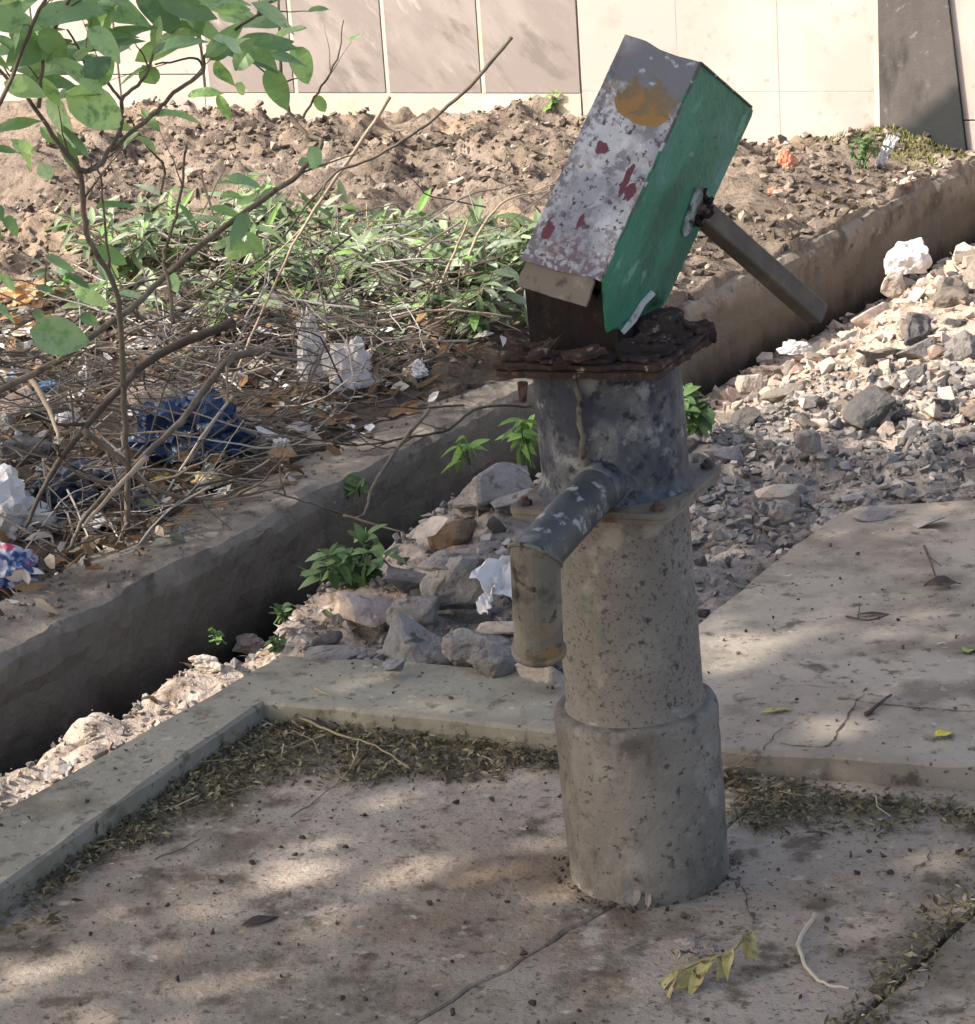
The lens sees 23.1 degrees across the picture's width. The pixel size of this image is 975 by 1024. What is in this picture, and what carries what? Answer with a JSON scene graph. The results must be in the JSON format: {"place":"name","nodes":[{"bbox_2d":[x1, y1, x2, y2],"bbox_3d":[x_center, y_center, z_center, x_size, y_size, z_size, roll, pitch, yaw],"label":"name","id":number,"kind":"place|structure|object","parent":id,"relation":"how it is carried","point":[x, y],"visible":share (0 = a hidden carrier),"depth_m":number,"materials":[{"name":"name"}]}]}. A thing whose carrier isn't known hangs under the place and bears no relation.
{"place":"outdoors","nodes":[
{"label":"outdoors","id":0,"kind":"place"},
{"bbox_2d":[0,93,974,811],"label":"ground","id":1,"kind":"structure","parent":0,"point":[20,179],"depth_m":6.13,"materials":[{"name":"brown soil"}]},
{"bbox_2d":[0,541,39,588],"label":"wrapper","id":2,"kind":"object","parent":1,"relation":"on","point":[13,557],"visible":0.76,"depth_m":4.00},
{"bbox_2d":[0,385,39,414],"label":"rubble chunk","id":3,"kind":"object","parent":1,"relation":"on","point":[27,389],"visible":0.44,"depth_m":4.98,"materials":[{"name":"stone"}]},
{"bbox_2d":[0,463,56,540],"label":"plastic bag","id":4,"kind":"object","parent":1,"relation":"on","point":[15,496],"visible":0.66,"depth_m":4.27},
{"bbox_2d":[0,433,60,467],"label":"rubble chunk","id":5,"kind":"object","parent":1,"relation":"on","point":[31,441],"visible":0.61,"depth_m":4.58,"materials":[{"name":"stone"}]},
{"bbox_2d":[0,279,71,309],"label":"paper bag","id":6,"kind":"object","parent":1,"relation":"on","point":[19,293],"visible":0.48,"depth_m":5.94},
{"bbox_2d":[26,459,121,518],"bbox_3d":[-0.782,-0.048,4.416,0.220,0.088,0.144,-4,17,0],"label":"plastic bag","id":7,"kind":"object","parent":1,"relation":"on","point":[59,490],"visible":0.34,"depth_m":4.38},
{"bbox_2d":[29,258,192,326],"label":"thicket shrub","id":8,"kind":"object","parent":1,"relation":"on","point":[101,275],"visible":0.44,"depth_m":5.66,"materials":[{"name":"green plant"}]},
{"bbox_2d":[100,489,163,517],"bbox_3d":[-0.662,-0.019,4.371,0.144,0.042,0.100,-4,17,0],"label":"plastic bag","id":9,"kind":"object","parent":1,"relation":"on","point":[104,510],"visible":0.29,"depth_m":4.35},
{"bbox_2d":[41,184,257,293],"bbox_3d":[-0.888,-0.669,5.959,0.494,0.291,0.455,-17,21,-36],"label":"thicket shrub","id":10,"kind":"object","parent":1,"relation":"on","point":[138,259],"visible":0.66,"depth_m":5.92,"materials":[{"name":"green plant"}]},
{"bbox_2d":[127,378,182,407],"bbox_3d":[-0.689,-0.251,4.995,0.151,0.068,0.079,-4,17,0],"label":"rubble chunk","id":11,"kind":"object","parent":1,"relation":"on","point":[146,395],"visible":0.2,"depth_m":4.96,"materials":[{"name":"stone"}]},
{"bbox_2d":[0,0,361,532],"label":"shrub","id":12,"kind":"object","parent":1,"relation":"on","point":[45,57],"visible":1,"depth_m":3.86,"materials":[{"name":"green plant"}]},
{"bbox_2d":[123,388,255,464],"bbox_3d":[-0.584,-0.177,4.632,0.234,0.129,0.163,1,18,15],"label":"plastic bag","id":13,"kind":"object","parent":1,"relation":"on","point":[207,408],"visible":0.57,"depth_m":4.59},
{"bbox_2d":[188,654,221,672],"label":"rubble chunk","id":14,"kind":"object","parent":1,"relation":"on","point":[207,663],"visible":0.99,"depth_m":3.65,"materials":[{"name":"stone"}]},
{"bbox_2d":[133,252,283,342],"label":"thicket shrub","id":15,"kind":"object","parent":1,"relation":"on","point":[244,279],"visible":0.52,"depth_m":5.50,"materials":[{"name":"green plant"}]},
{"bbox_2d":[126,172,299,288],"bbox_3d":[-0.695,-0.688,6.023,0.432,0.299,0.550,-11,18,-22],"label":"thicket shrub","id":16,"kind":"object","parent":1,"relation":"on","point":[278,203],"visible":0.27,"depth_m":5.98,"materials":[{"name":"green plant"}]},
{"bbox_2d":[232,633,264,654],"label":"rubble chunk","id":17,"kind":"object","parent":1,"relation":"on","point":[248,644],"visible":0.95,"depth_m":4.21,"materials":[{"name":"stone"}]},
{"bbox_2d":[0,286,529,812],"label":"dry leaves","id":18,"kind":"object","parent":1,"relation":"on","point":[52,562],"visible":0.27,"depth_m":4.77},
{"bbox_2d":[0,153,553,593],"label":"brushwood","id":19,"kind":"object","parent":1,"relation":"on","point":[326,343],"visible":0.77,"depth_m":4.81,"materials":[{"name":"wood"}]},
{"bbox_2d":[83,455,148,527],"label":"dead branch","id":20,"kind":"object","parent":19,"relation":"on","point":[141,462],"visible":1,"depth_m":4.05,"materials":[{"name":"wood"}]},
{"bbox_2d":[24,318,235,527],"bbox_3d":[-0.655,-0.169,4.244,0.096,0.242,0.570,8,21,35],"label":"dead branch","id":21,"kind":"object","parent":19,"relation":"on","point":[156,356],"visible":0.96,"depth_m":4.24,"materials":[{"name":"wood"}]},
{"bbox_2d":[28,378,60,444],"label":"dead branch","id":22,"kind":"object","parent":21,"relation":"on","point":[35,385],"visible":0.91,"depth_m":4.14,"materials":[{"name":"wood"}]},
{"bbox_2d":[51,348,262,551],"bbox_3d":[-0.559,-0.121,4.274,0.132,0.242,0.552,11,23,41],"label":"dead branch","id":23,"kind":"object","parent":19,"relation":"on","point":[226,362],"visible":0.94,"depth_m":4.31,"materials":[{"name":"wood"}]},
{"bbox_2d":[82,428,289,541],"bbox_3d":[-0.516,-0.059,4.176,0.352,0.232,0.098,-4,17,-2],"label":"dead branch","id":24,"kind":"object","parent":19,"relation":"on","point":[97,441],"visible":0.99,"depth_m":4.17,"materials":[{"name":"wood"}]},
{"bbox_2d":[229,96,390,389],"bbox_3d":[-0.370,-0.536,4.689,0.088,0.490,0.527,11,22,40],"label":"dead branch","id":25,"kind":"object","parent":19,"relation":"on","point":[361,140],"visible":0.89,"depth_m":4.65,"materials":[{"name":"wood"}]},
{"bbox_2d":[296,307,326,379],"bbox_3d":[-0.369,-0.358,4.997,0.069,0.156,0.056,-9,18,-16],"label":"plastic strip","id":26,"kind":"object","parent":19,"relation":"on","point":[312,347],"visible":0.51,"depth_m":4.98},
{"bbox_2d":[321,336,375,391],"bbox_3d":[-0.288,-0.310,4.926,0.114,0.108,0.066,-9,18,-16],"label":"plastic bag","id":27,"kind":"object","parent":19,"relation":"on","point":[360,355],"visible":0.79,"depth_m":4.91,"materials":[{"name":"white plastic"}]},
{"bbox_2d":[210,36,512,287],"bbox_3d":[-0.211,-0.650,4.435,0.663,0.387,0.092,-13,19,-26],"label":"dead branch","id":28,"kind":"object","parent":19,"relation":"on","point":[471,84],"visible":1,"depth_m":4.48,"materials":[{"name":"wood"}]},
{"bbox_2d":[292,295,521,331],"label":"dead branch","id":29,"kind":"object","parent":19,"relation":"on","point":[405,315],"visible":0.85,"depth_m":5.08,"materials":[{"name":"wood"}]},
{"bbox_2d":[463,175,559,278],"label":"dead branch","id":30,"kind":"object","parent":19,"relation":"on","point":[482,227],"visible":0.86,"depth_m":5.21,"materials":[{"name":"wood"}]},
{"bbox_2d":[0,656,564,915],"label":"kerb","id":31,"kind":"structure","parent":1,"relation":"on","point":[55,832],"depth_m":3.32,"materials":[{"name":"concrete"}]},
{"bbox_2d":[304,645,360,660],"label":"rubble chunk","id":32,"kind":"object","parent":31,"relation":"on","point":[327,652],"visible":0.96,"depth_m":3.57,"materials":[{"name":"stone"}]},
{"bbox_2d":[466,643,517,677],"bbox_3d":[0.012,0.220,3.470,0.064,0.048,0.060,-16,21,-34],"label":"rubble chunk","id":33,"kind":"object","parent":31,"relation":"on","point":[495,660],"visible":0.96,"depth_m":3.45,"materials":[{"name":"stone"}]},
{"bbox_2d":[515,663,563,685],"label":"rubble chunk","id":34,"kind":"object","parent":31,"relation":"on","point":[550,675],"visible":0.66,"depth_m":3.37,"materials":[{"name":"stone"}]},
{"bbox_2d":[239,175,365,260],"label":"thicket shrub","id":35,"kind":"object","parent":1,"relation":"on","point":[349,208],"visible":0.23,"depth_m":6.12,"materials":[{"name":"green plant"}]},
{"bbox_2d":[297,547,352,589],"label":"weed","id":36,"kind":"object","parent":1,"relation":"on","point":[315,573],"visible":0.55,"depth_m":4.00,"materials":[{"name":"green plant"}]},
{"bbox_2d":[311,630,342,646],"bbox_3d":[-0.248,0.203,3.691,0.053,0.032,0.030,-8,17,-13],"label":"rubble stone","id":37,"kind":"object","parent":1,"relation":"on","point":[332,638],"visible":0.77,"depth_m":3.68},
{"bbox_2d":[237,188,430,308],"bbox_3d":[-0.363,-0.612,5.741,0.478,0.285,0.531,-4,17,0],"label":"thicket shrub","id":38,"kind":"object","parent":1,"relation":"on","point":[320,212],"visible":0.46,"depth_m":5.72,"materials":[{"name":"green plant"}]},
{"bbox_2d":[267,203,434,277],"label":"thicket shrub","id":39,"kind":"object","parent":1,"relation":"on","point":[359,230],"visible":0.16,"depth_m":5.92,"materials":[{"name":"green plant"}]},
{"bbox_2d":[305,523,407,590],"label":"weed","id":40,"kind":"object","parent":1,"relation":"on","point":[354,572],"visible":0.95,"depth_m":3.87,"materials":[{"name":"green plant"}]},
{"bbox_2d":[336,591,392,627],"bbox_3d":[-0.186,0.150,3.765,0.094,0.058,0.076,-9,18,-16],"label":"rubble chunk","id":41,"kind":"object","parent":1,"relation":"on","point":[368,610],"visible":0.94,"depth_m":3.74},
{"bbox_2d":[310,259,454,342],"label":"thicket shrub","id":42,"kind":"object","parent":1,"relation":"on","point":[422,297],"visible":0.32,"depth_m":5.35,"materials":[{"name":"green plant"}]},
{"bbox_2d":[383,559,426,592],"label":"rubble chunk","id":43,"kind":"object","parent":1,"relation":"on","point":[401,580],"visible":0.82,"depth_m":3.82,"materials":[{"name":"stone"}]},
{"bbox_2d":[385,596,439,625],"bbox_3d":[-0.117,0.157,3.707,0.084,0.050,0.068,-1,17,11],"label":"rubble chunk","id":44,"kind":"object","parent":1,"relation":"on","point":[422,610],"visible":0.81,"depth_m":3.69,"materials":[{"name":"stone"}]},
{"bbox_2d":[309,206,523,299],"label":"thicket shrub","id":45,"kind":"object","parent":1,"relation":"on","point":[355,236],"visible":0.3,"depth_m":5.63,"materials":[{"name":"green plant"}]},
{"bbox_2d":[382,613,453,665],"bbox_3d":[-0.098,0.198,3.564,0.094,0.091,0.092,11,23,41],"label":"rubble chunk","id":46,"kind":"object","parent":1,"relation":"on","point":[412,637],"visible":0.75,"depth_m":3.55,"materials":[{"name":"stone"}]},
{"bbox_2d":[412,516,448,539],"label":"rubble chunk","id":47,"kind":"object","parent":1,"relation":"on","point":[432,526],"visible":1,"depth_m":3.95,"materials":[{"name":"stone"}]},
{"bbox_2d":[0,0,879,144],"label":"tiled wall","id":48,"kind":"structure","parent":1,"relation":"on","point":[789,69],"depth_m":7.73,"materials":[{"name":"tile"}]},
{"bbox_2d":[427,518,475,550],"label":"rubble chunk","id":49,"kind":"object","parent":1,"relation":"on","point":[456,532],"visible":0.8,"depth_m":4.01,"materials":[{"name":"brown stone"}]},
{"bbox_2d":[420,556,484,609],"bbox_3d":[-0.051,0.109,3.765,0.112,0.102,0.088,-4,17,0],"label":"rubble chunk","id":50,"kind":"object","parent":1,"relation":"on","point":[454,586],"visible":0.77,"depth_m":3.73,"materials":[{"name":"stone"}]},
{"bbox_2d":[416,549,456,571],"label":"rubble chunk","id":51,"kind":"object","parent":50,"relation":"on","point":[437,560],"visible":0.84,"depth_m":3.76,"materials":[{"name":"stone"}]},
{"bbox_2d":[469,555,511,599],"bbox_3d":[0.047,0.078,3.739,0.077,0.066,0.205,4,19,24],"label":"white cloth","id":52,"kind":"object","parent":50,"relation":"on","point":[487,570],"visible":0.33,"depth_m":3.69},
{"bbox_2d":[476,576,498,613],"bbox_3d":[-0.001,0.129,3.660,0.026,0.041,0.086,1,18,15],"label":"white cloth","id":53,"kind":"object","parent":52,"relation":"on","point":[484,601],"visible":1,"depth_m":3.65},
{"bbox_2d":[409,261,528,344],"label":"thicket shrub","id":54,"kind":"object","parent":1,"relation":"on","point":[477,323],"visible":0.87,"depth_m":5.17,"materials":[{"name":"green plant"}]},
{"bbox_2d":[402,196,537,298],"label":"thicket shrub","id":55,"kind":"object","parent":1,"relation":"on","point":[521,237],"visible":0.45,"depth_m":5.34,"materials":[{"name":"green plant"}]},
{"bbox_2d":[441,628,512,667],"bbox_3d":[-0.014,0.203,3.518,0.096,0.071,0.086,7,20,32],"label":"rubble chunk","id":56,"kind":"object","parent":1,"relation":"on","point":[460,646],"visible":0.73,"depth_m":3.50,"materials":[{"name":"stone"}]},
{"bbox_2d":[0,725,974,1023],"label":"pump platform","id":57,"kind":"structure","parent":1,"relation":"on","point":[228,971],"depth_m":2.80,"materials":[{"name":"concrete"}]},
{"bbox_2d":[0,503,973,1023],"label":"crumbs","id":58,"kind":"object","parent":57,"relation":"on","point":[522,951],"visible":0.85,"depth_m":2.84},
{"bbox_2d":[0,714,974,1023],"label":"leaf litter","id":59,"kind":"object","parent":57,"relation":"on","point":[262,732],"visible":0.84,"depth_m":3.12,"materials":[{"name":"plant"}]},
{"bbox_2d":[62,720,974,899],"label":"straw bits","id":60,"kind":"object","parent":59,"relation":"on","point":[319,753],"visible":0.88,"depth_m":3.17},
{"bbox_2d":[624,875,650,907],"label":"curled leaf","id":61,"kind":"object","parent":57,"relation":"on","point":[633,900],"visible":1,"depth_m":2.79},
{"bbox_2d":[492,34,827,906],"bbox_3d":[0.155,-0.014,2.738,0.250,1.053,0.571,8,21,34],"label":"hand pump","id":62,"kind":"object","parent":57,"relation":"on","point":[604,600],"visible":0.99,"depth_m":2.66,"materials":[{"name":"concrete"}]},
{"bbox_2d":[659,927,757,997],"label":"withered sprig","id":63,"kind":"object","parent":57,"relation":"on","point":[691,979],"visible":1,"depth_m":2.62,"materials":[{"name":"yellow plant"}]},
{"bbox_2d":[796,912,848,989],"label":"twig","id":64,"kind":"object","parent":57,"relation":"on","point":[810,922],"visible":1,"depth_m":2.65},
{"bbox_2d":[0,155,974,775],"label":"drain wall","id":65,"kind":"structure","parent":1,"relation":"on","point":[118,647],"depth_m":4.36,"materials":[{"name":"concrete"}]},
{"bbox_2d":[273,408,430,517],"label":"dead branch","id":66,"kind":"object","parent":65,"relation":"on","point":[408,434],"visible":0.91,"depth_m":4.44,"materials":[{"name":"wood"}]},
{"bbox_2d":[345,472,372,499],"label":"weed","id":67,"kind":"object","parent":65,"relation":"attached to","point":[352,476],"visible":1,"depth_m":4.48,"materials":[{"name":"green plant"}]},
{"bbox_2d":[273,403,531,451],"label":"dead branch","id":68,"kind":"object","parent":65,"relation":"on","point":[383,442],"visible":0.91,"depth_m":4.65,"materials":[{"name":"wood"}]},
{"bbox_2d":[441,435,489,472],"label":"weed","id":69,"kind":"object","parent":65,"relation":"attached to","point":[461,449],"visible":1,"depth_m":4.65,"materials":[{"name":"green plant"}]},
{"bbox_2d":[0,96,974,626],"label":"soil clods","id":70,"kind":"object","parent":1,"relation":"on","point":[494,172],"visible":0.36,"depth_m":6.81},
{"bbox_2d":[452,462,533,510],"bbox_3d":[0.016,-0.032,4.161,0.144,0.118,0.127,-5,33,-24],"label":"rubble chunk","id":71,"kind":"object","parent":1,"relation":"on","point":[483,489],"visible":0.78,"depth_m":4.11,"materials":[{"name":"stone"}]},
{"bbox_2d":[475,621,513,637],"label":"rubble chunk","id":72,"kind":"object","parent":1,"relation":"on","point":[506,628],"visible":0.52,"depth_m":3.51,"materials":[{"name":"stone"}]},
{"bbox_2d":[462,197,539,262],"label":"thicket shrub","id":73,"kind":"object","parent":1,"relation":"on","point":[536,217],"visible":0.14,"depth_m":5.99,"materials":[{"name":"green plant"}]},
{"bbox_2d":[490,488,532,514],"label":"rubble chunk","id":74,"kind":"object","parent":1,"relation":"on","point":[504,503],"visible":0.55,"depth_m":4.07,"materials":[{"name":"stone"}]},
{"bbox_2d":[494,414,538,467],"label":"weed","id":75,"kind":"object","parent":1,"relation":"on","point":[526,448],"visible":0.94,"depth_m":4.59,"materials":[{"name":"green plant"}]},
{"bbox_2d":[683,383,715,437],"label":"weed","id":76,"kind":"object","parent":1,"relation":"on","point":[701,413],"visible":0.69,"depth_m":4.68,"materials":[{"name":"green plant"}]},
{"bbox_2d":[702,447,743,460],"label":"rubble chunk","id":77,"kind":"object","parent":1,"relation":"on","point":[730,453],"visible":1,"depth_m":4.45,"materials":[{"name":"stone"}]},
{"bbox_2d":[731,407,761,428],"bbox_3d":[0.521,-0.192,4.829,0.078,0.029,0.062,-11,44,35],"label":"rubble stone","id":78,"kind":"object","parent":1,"relation":"on","point":[745,417],"visible":0.92,"depth_m":4.82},
{"bbox_2d":[735,374,762,394],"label":"rubble chunk","id":79,"kind":"object","parent":1,"relation":"on","point":[746,384],"visible":0.92,"depth_m":5.22,"materials":[{"name":"stone"}]},
{"bbox_2d":[743,365,782,379],"bbox_3d":[0.657,-0.309,5.615,0.098,0.079,0.076,10,22,39],"label":"rubble stone","id":80,"kind":"object","parent":1,"relation":"on","point":[770,371],"visible":0.46,"depth_m":5.58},
{"bbox_2d":[755,484,797,497],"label":"rubble chunk","id":81,"kind":"object","parent":1,"relation":"on","point":[779,490],"visible":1,"depth_m":4.21,"materials":[{"name":"stone"}]},
{"bbox_2d":[761,383,802,407],"bbox_3d":[0.600,-0.221,4.969,0.178,0.050,0.171,-17,13,-20],"label":"rubble stone","id":82,"kind":"object","parent":1,"relation":"on","point":[779,394],"visible":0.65,"depth_m":5.01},
{"bbox_2d":[769,500,795,525],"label":"rubble chunk","id":83,"kind":"object","parent":1,"relation":"on","point":[781,512],"visible":1,"depth_m":4.11,"materials":[{"name":"stone"}]},
{"bbox_2d":[776,149,797,168],"bbox_3d":[0.832,-0.981,6.655,0.059,0.065,0.050,-16,21,-35],"label":"plastic bag","id":84,"kind":"object","parent":1,"relation":"on","point":[785,158],"visible":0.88,"depth_m":6.64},
{"bbox_2d":[781,360,810,376],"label":"rubble stone","id":85,"kind":"object","parent":1,"relation":"on","point":[788,367],"visible":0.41,"depth_m":5.37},
{"bbox_2d":[776,340,812,354],"bbox_3d":[0.694,-0.374,5.386,0.076,0.029,0.052,-9,18,-16],"label":"paper scrap","id":86,"kind":"object","parent":85,"relation":"on","point":[792,347],"visible":1,"depth_m":5.37,"materials":[{"name":"white paper"}]},
{"bbox_2d":[699,500,974,789],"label":"walkway","id":87,"kind":"structure","parent":1,"relation":"on","point":[932,680],"depth_m":3.43,"materials":[{"name":"concrete"}]},
{"bbox_2d":[852,506,893,521],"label":"rubble chunk","id":88,"kind":"object","parent":87,"relation":"on","point":[873,513],"visible":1,"depth_m":4.03,"materials":[{"name":"stone"}]},
{"bbox_2d":[923,545,960,588],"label":"dead sprig","id":89,"kind":"object","parent":87,"relation":"on","point":[944,580],"visible":1,"depth_m":3.68,"materials":[{"name":"brown plant"}]},
{"bbox_2d":[834,131,890,168],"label":"weed","id":90,"kind":"object","parent":1,"relation":"on","point":[864,144],"visible":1,"depth_m":6.74,"materials":[{"name":"green plant"}]},
{"bbox_2d":[842,385,895,428],"bbox_3d":[0.752,-0.200,4.741,0.135,0.078,0.091,-18,22,-38],"label":"rubble stone","id":91,"kind":"object","parent":1,"relation":"on","point":[868,406],"visible":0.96,"depth_m":4.72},
{"bbox_2d":[851,302,889,328],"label":"rubble chunk","id":92,"kind":"object","parent":1,"relation":"on","point":[863,320],"visible":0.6,"depth_m":5.50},
{"bbox_2d":[855,347,901,368],"bbox_3d":[0.831,-0.309,5.076,0.115,0.082,0.154,-18,-16,-6],"label":"rubble stone","id":93,"kind":"object","parent":1,"relation":"on","point":[867,359],"visible":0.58,"depth_m":5.03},
{"bbox_2d":[875,134,898,165],"bbox_3d":[1.138,-1.034,6.817,0.077,0.092,0.020,-7,17,-9],"label":"wrapper","id":94,"kind":"object","parent":1,"relation":"on","point":[890,141],"visible":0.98,"depth_m":6.81,"materials":[{"name":"white plastic"}]},
{"bbox_2d":[809,123,969,169],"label":"moss","id":95,"kind":"object","parent":1,"relation":"on","point":[895,153],"visible":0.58,"depth_m":7.07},
{"bbox_2d":[880,272,905,298],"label":"rubble chunk","id":96,"kind":"object","parent":1,"relation":"on","point":[893,285],"visible":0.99,"depth_m":5.80,"materials":[{"name":"stone"}]},
{"bbox_2d":[884,237,932,274],"bbox_3d":[1.089,-0.668,6.200,0.129,0.087,0.115,-4,17,0],"label":"plastic bag","id":97,"kind":"object","parent":1,"relation":"on","point":[910,256],"visible":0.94,"depth_m":6.17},
{"bbox_2d":[895,336,935,359],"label":"rubble chunk","id":98,"kind":"object","parent":1,"relation":"on","point":[918,350],"visible":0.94,"depth_m":5.01,"materials":[{"name":"stone"}]},
{"bbox_2d":[903,312,930,345],"bbox_3d":[0.928,-0.386,5.150,0.050,0.083,0.134,-45,8,45],"label":"rubble stone","id":99,"kind":"object","parent":1,"relation":"on","point":[918,329],"visible":0.92,"depth_m":5.13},
{"bbox_2d":[878,0,967,151],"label":"pillar","id":100,"kind":"structure","parent":1,"relation":"on","point":[919,89],"depth_m":7.10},
{"bbox_2d":[932,275,971,307],"bbox_3d":[1.038,-0.489,5.359,0.087,0.085,0.132,-2,17,6],"label":"rubble stone","id":101,"kind":"object","parent":1,"relation":"on","point":[951,291],"visible":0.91,"depth_m":5.31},
{"bbox_2d":[942,330,974,361],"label":"rubble chunk","id":102,"kind":"object","parent":1,"relation":"on","point":[960,346],"visible":0.88,"depth_m":4.98,"materials":[{"name":"stone"}]},
{"bbox_2d":[950,0,974,150],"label":"white wall","id":103,"kind":"structure","parent":1,"relation":"on","point":[963,15],"depth_m":7.04,"materials":[{"name":"paint"}]},
{"bbox_2d":[0,358,974,808],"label":"gravel","id":104,"kind":"structure","parent":0,"point":[824,502],"depth_m":4.42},
{"bbox_2d":[794,428,821,453],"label":"rubble chunk","id":105,"kind":"object","parent":104,"relation":"on","point":[808,441],"visible":1,"depth_m":4.49,"materials":[{"name":"stone"}]},
{"bbox_2d":[0,152,974,806],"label":"pale gravel","id":106,"kind":"structure","parent":0,"point":[826,366],"depth_m":5.18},
{"bbox_2d":[859,916,974,1023],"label":"pavement","id":107,"kind":"structure","parent":0,"point":[947,996],"depth_m":2.55,"materials":[{"name":"concrete"}]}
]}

